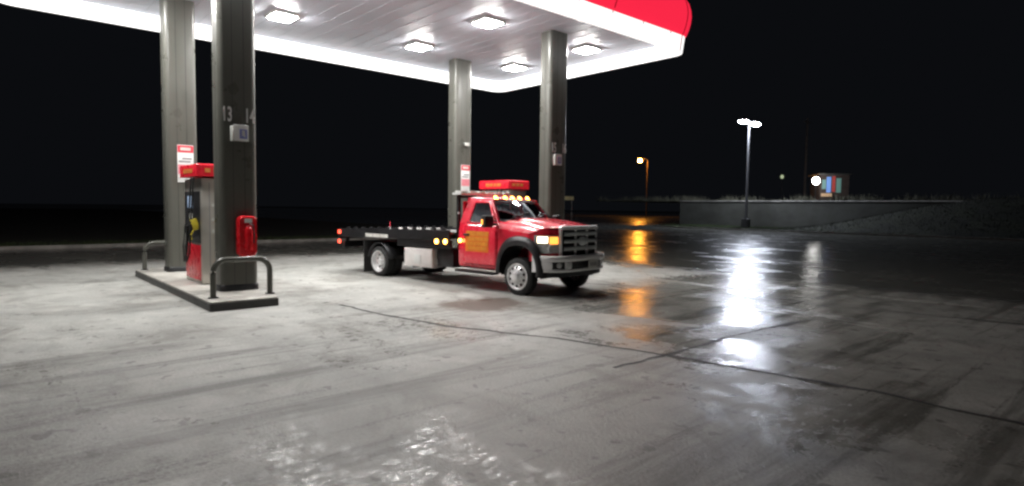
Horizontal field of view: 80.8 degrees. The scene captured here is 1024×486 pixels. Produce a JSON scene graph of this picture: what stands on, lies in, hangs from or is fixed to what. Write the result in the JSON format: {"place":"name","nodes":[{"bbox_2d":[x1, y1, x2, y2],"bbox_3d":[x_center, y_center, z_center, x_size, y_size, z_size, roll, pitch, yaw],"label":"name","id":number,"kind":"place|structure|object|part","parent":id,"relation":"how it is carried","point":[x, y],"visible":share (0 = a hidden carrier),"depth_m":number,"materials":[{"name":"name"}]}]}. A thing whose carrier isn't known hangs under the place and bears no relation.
{"place":"outdoors","nodes":[
{"label":"outdoors","id":0,"kind":"place"},
{"bbox_2d":[0,208,408,246],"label":"lawn","id":1,"kind":"structure","parent":0,"point":[19,225],"depth_m":44.53,"materials":[{"name":"green plant"}]},
{"bbox_2d":[0,203,679,213],"bbox_3d":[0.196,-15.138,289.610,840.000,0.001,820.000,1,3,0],"label":"ground","id":2,"kind":"structure","parent":0,"point":[74,206],"depth_m":358.29,"materials":[{"name":"soil"}]},
{"bbox_2d":[680,201,960,227],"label":"retaining wall","id":3,"kind":"structure","parent":2,"relation":"on","point":[777,214],"depth_m":58.55,"materials":[{"name":"grey concrete"}]},
{"bbox_2d":[0,207,1023,485],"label":"parking lot","id":4,"kind":"structure","parent":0,"point":[114,371],"depth_m":6.57,"materials":[{"name":"concrete"}]},
{"bbox_2d":[0,238,396,249],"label":"kerb","id":5,"kind":"structure","parent":4,"relation":"on","point":[121,245],"depth_m":23.83,"materials":[{"name":"grey concrete"}]},
{"bbox_2d":[135,268,278,311],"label":"pump island","id":6,"kind":"structure","parent":4,"relation":"on","point":[181,285],"depth_m":10.75,"materials":[{"name":"grey concrete"}]},
{"bbox_2d":[141,241,164,269],"bbox_3d":[-8.376,0.283,14.597,1.110,0.691,0.170,-2,4,-42],"label":"hoop guard","id":7,"kind":"object","parent":6,"relation":"on","point":[144,254],"visible":0.48,"depth_m":14.28,"materials":[{"name":"grey metal"}]},
{"bbox_2d":[159,0,196,271],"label":"canopy column","id":8,"kind":"structure","parent":6,"relation":"on","point":[177,50],"depth_m":13.84,"materials":[{"name":"paint"}]},
{"bbox_2d":[177,145,193,181],"bbox_3d":[-7.574,-1.837,13.961,0.340,0.860,0.025,-2,4,-42],"label":"column banner","id":9,"kind":"object","parent":8,"relation":"attached to","point":[185,155],"depth_m":13.92,"materials":[{"name":"white paint"}]},
{"bbox_2d":[180,163,214,283],"bbox_3d":[-6.206,-0.405,12.388,1.194,2.350,1.364,-2,4,-42],"label":"fuel pump","id":10,"kind":"object","parent":6,"relation":"on","point":[199,237],"visible":0.5,"depth_m":11.82,"materials":[{"name":"red metal"}]},
{"bbox_2d":[186,243,200,280],"bbox_3d":[-6.467,0.369,12.213,0.012,0.700,1.100,-2,4,-42],"label":"lower door","id":11,"kind":"structure","parent":10,"relation":"in","point":[193,266],"depth_m":12.13,"materials":[{"name":"red metal"}]},
{"bbox_2d":[211,0,258,291],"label":"canopy column","id":12,"kind":"structure","parent":6,"relation":"on","point":[233,61],"depth_m":10.88,"materials":[{"name":"metal"}]},
{"bbox_2d":[230,124,248,141],"bbox_3d":[-4.928,-1.988,10.879,0.316,0.300,0.080,-2,4,-42],"label":"column sign","id":13,"kind":"object","parent":12,"relation":"attached to","point":[239,132],"visible":1,"depth_m":10.86,"materials":[{"name":"white paint"}]},
{"bbox_2d":[236,216,256,255],"bbox_3d":[-4.831,-0.124,10.984,0.320,0.740,0.252,-2,4,-42],"label":"extinguisher cabinet","id":14,"kind":"object","parent":12,"relation":"attached to","point":[246,235],"visible":0.99,"depth_m":10.90,"materials":[{"name":"red paint"}]},
{"bbox_2d":[0,0,691,91],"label":"gas station canopy","id":15,"kind":"object","parent":12,"relation":"on","point":[375,35],"visible":0.88,"depth_m":15.86,"materials":[{"name":"grey metal"}]},
{"bbox_2d":[265,9,299,22],"bbox_3d":[-5.647,-5.563,14.804,0.640,0.100,0.640,-2,4,-42],"label":"canopy light","id":16,"kind":"object","parent":15,"relation":"attached to","point":[280,15],"visible":1,"depth_m":14.68,"materials":[{"name":"white paint"}]},
{"bbox_2d":[404,41,433,50],"bbox_3d":[-2.691,-5.678,17.422,0.640,0.100,0.640,-2,4,-42],"label":"canopy light","id":17,"kind":"object","parent":15,"relation":"attached to","point":[418,46],"visible":1,"depth_m":17.29,"materials":[{"name":"white paint"}]},
{"bbox_2d":[470,15,505,27],"bbox_3d":[-0.602,-5.513,15.071,0.640,0.100,0.640,-2,4,-42],"label":"canopy light","id":18,"kind":"object","parent":15,"relation":"attached to","point":[486,21],"visible":1,"depth_m":14.94,"materials":[{"name":"white paint"}]},
{"bbox_2d":[501,63,527,70],"bbox_3d":[0.077,-5.786,19.875,0.640,0.100,0.640,-2,4,-42],"label":"canopy light","id":19,"kind":"object","parent":15,"relation":"attached to","point":[514,67],"visible":1,"depth_m":19.74,"materials":[{"name":"white paint"}]},
{"bbox_2d":[571,44,601,53],"bbox_3d":[2.167,-5.621,17.523,0.640,0.100,0.640,-2,4,-42],"label":"canopy light","id":20,"kind":"object","parent":15,"relation":"attached to","point":[586,49],"visible":1,"depth_m":17.39,"materials":[{"name":"white paint"}]},
{"bbox_2d":[208,256,274,298],"bbox_3d":[-4.681,0.574,10.439,1.110,0.691,0.170,-2,4,-42],"label":"hoop guard","id":21,"kind":"object","parent":6,"relation":"on","point":[216,264],"visible":1,"depth_m":10.37,"materials":[{"name":"paint"}]},
{"bbox_2d":[338,191,603,294],"bbox_3d":[-1.199,-0.167,14.520,7.350,2.121,2.585,4,4,41],"label":"tow truck","id":22,"kind":"object","parent":4,"relation":"on","point":[522,245],"visible":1,"depth_m":12.86,"materials":[{"name":"red paint"}]},
{"bbox_3d":[-0.615,-0.212,12.831,1.000,1.369,0.253,4,4,41],"label":"door","id":23,"kind":"part","parent":22,"relation":"part of","materials":[{"name":"red paint"}]},
{"bbox_3d":[0.545,-0.273,14.135,1.000,1.369,0.253,4,4,41],"label":"door","id":24,"kind":"part","parent":22,"relation":"part of","materials":[{"name":"red paint"}]},
{"bbox_2d":[341,304,665,354],"bbox_3d":[-0.671,1.225,8.806,5.980,0.001,0.382,3,4,34],"label":"pavement crack","id":25,"kind":"object","parent":4,"relation":"on","point":[499,331],"visible":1,"depth_m":8.55,"materials":[{"name":"black concrete"}]},
{"bbox_2d":[564,196,573,220],"bbox_3d":[3.435,-1.590,36.979,0.720,2.561,0.055,0,4,-20],"label":"road sign","id":26,"kind":"object","parent":4,"relation":"on","point":[569,197],"visible":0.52,"depth_m":36.94,"materials":[{"name":"grey metal"}]},
{"bbox_2d":[638,159,647,216],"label":"street lamp","id":27,"kind":"object","parent":4,"relation":"on","point":[639,160],"visible":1,"depth_m":149.22,"materials":[{"name":"brown metal"}]},
{"bbox_2d":[613,318,813,367],"bbox_3d":[3.039,1.301,8.321,5.104,0.001,0.174,-2,4,-40],"label":"pavement crack","id":28,"kind":"object","parent":4,"relation":"on","point":[718,339],"visible":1,"depth_m":7.84,"materials":[{"name":"black concrete"}]},
{"bbox_2d":[585,283,1023,324],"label":"pavement crack","id":29,"kind":"object","parent":4,"relation":"on","point":[830,305],"visible":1,"depth_m":11.14,"materials":[{"name":"black concrete"}]},
{"bbox_2d":[615,262,1023,301],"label":"pavement crack","id":30,"kind":"object","parent":4,"relation":"on","point":[847,285],"visible":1,"depth_m":13.85,"materials":[{"name":"black concrete"}]},
{"bbox_2d":[655,225,1023,240],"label":"kerb","id":31,"kind":"structure","parent":4,"relation":"on","point":[853,233],"depth_m":47.24,"materials":[{"name":"grey concrete"}]},
{"bbox_2d":[667,355,1023,424],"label":"pavement crack","id":32,"kind":"object","parent":4,"relation":"on","point":[839,385],"visible":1,"depth_m":6.03,"materials":[{"name":"black concrete"}]},
{"bbox_3d":[-0.318,0.615,17.962,1.120,0.165,6.250,-2,4,-42],"label":"pump island","id":33,"kind":"object","parent":4,"relation":"on","visible":0},
{"bbox_2d":[448,58,470,247],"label":"canopy column","id":34,"kind":"structure","parent":33,"relation":"on","point":[459,135],"depth_m":19.18,"materials":[{"name":"metal"}]},
{"bbox_2d":[461,165,469,190],"bbox_3d":[-1.499,-2.073,19.343,0.340,0.860,0.026,-2,4,-42],"label":"column banner","id":35,"kind":"object","parent":34,"relation":"attached to","point":[465,177],"depth_m":19.33,"materials":[{"name":"white paint"}]},
{"bbox_2d":[479,180,528,197],"bbox_3d":[-0.250,-0.637,17.664,1.194,2.350,1.364,-2,4,-42],"label":"fuel pump","id":36,"kind":"object","parent":33,"relation":"on","point":[516,188],"visible":0.22,"depth_m":17.20,"materials":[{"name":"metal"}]},
{"bbox_2d":[539,30,567,219],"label":"canopy column","id":37,"kind":"structure","parent":33,"relation":"on","point":[553,114],"depth_m":16.04,"materials":[{"name":"metal"}]},
{"bbox_2d":[553,154,561,164],"bbox_3d":[1.213,-2.221,16.051,0.317,0.300,0.080,-2,4,-42],"label":"column sign","id":38,"kind":"object","parent":37,"relation":"attached to","point":[557,159],"visible":1,"depth_m":16.03,"materials":[{"name":"white paint"}]},
{"bbox_2d":[0,0,1023,211],"label":"sky","id":39,"kind":"structure","parent":0,"point":[915,98],"materials":[{"name":"black"}]},
{"bbox_2d":[603,201,679,202],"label":"terrace","id":40,"kind":"structure","parent":0,"point":[647,201],"depth_m":75.91,"materials":[{"name":"grey concrete"}]},
{"bbox_2d":[803,118,810,197],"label":"utility pole","id":41,"kind":"object","parent":40,"relation":"on","point":[805,171],"visible":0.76,"depth_m":91.31,"materials":[{"name":"brown wood"}]},
{"bbox_2d":[596,192,1022,201],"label":"grass","id":42,"kind":"structure","parent":40,"relation":"on","point":[919,198],"depth_m":55.71,"materials":[{"name":"plant"}]},
{"bbox_2d":[812,177,819,200],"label":"lamp post","id":43,"kind":"object","parent":40,"relation":"on","point":[815,180],"visible":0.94,"depth_m":83.39,"materials":[{"name":"metal"}]},
{"bbox_2d":[808,173,851,200],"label":"store","id":44,"kind":"structure","parent":40,"relation":"on","point":[831,184],"depth_m":85.31,"materials":[{"name":"grey metal"}]},
{"bbox_2d":[821,179,826,188],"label":"window","id":45,"kind":"structure","parent":44,"relation":"in","point":[824,182],"depth_m":85.45,"materials":[{"name":"teal"}]},
{"bbox_2d":[826,176,831,192],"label":"window","id":46,"kind":"structure","parent":44,"relation":"in","point":[828,178],"depth_m":85.33,"materials":[{"name":"blue glass"}]},
{"bbox_2d":[831,176,835,191],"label":"window","id":47,"kind":"structure","parent":44,"relation":"in","point":[833,187],"depth_m":85.20,"materials":[{"name":"red glass"}]},
{"bbox_2d":[835,178,841,192],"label":"window","id":48,"kind":"structure","parent":44,"relation":"in","point":[838,180],"depth_m":85.08,"materials":[{"name":"teal"}]},
{"bbox_2d":[659,224,917,234],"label":"grass","id":49,"kind":"structure","parent":0,"point":[722,226],"depth_m":56.71,"materials":[{"name":"green plant"}]},
{"bbox_2d":[756,196,1023,238],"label":"bank","id":50,"kind":"structure","parent":0,"point":[941,230],"depth_m":45.17,"materials":[{"name":"plant"}]},
{"label":"grass strip","id":51,"kind":"structure","parent":0,"visible":0},
{"bbox_2d":[737,117,760,228],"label":"lamp pole","id":52,"kind":"object","parent":51,"relation":"on","point":[745,221],"visible":0.89,"depth_m":57.21,"materials":[{"name":"metal"}]}
]}

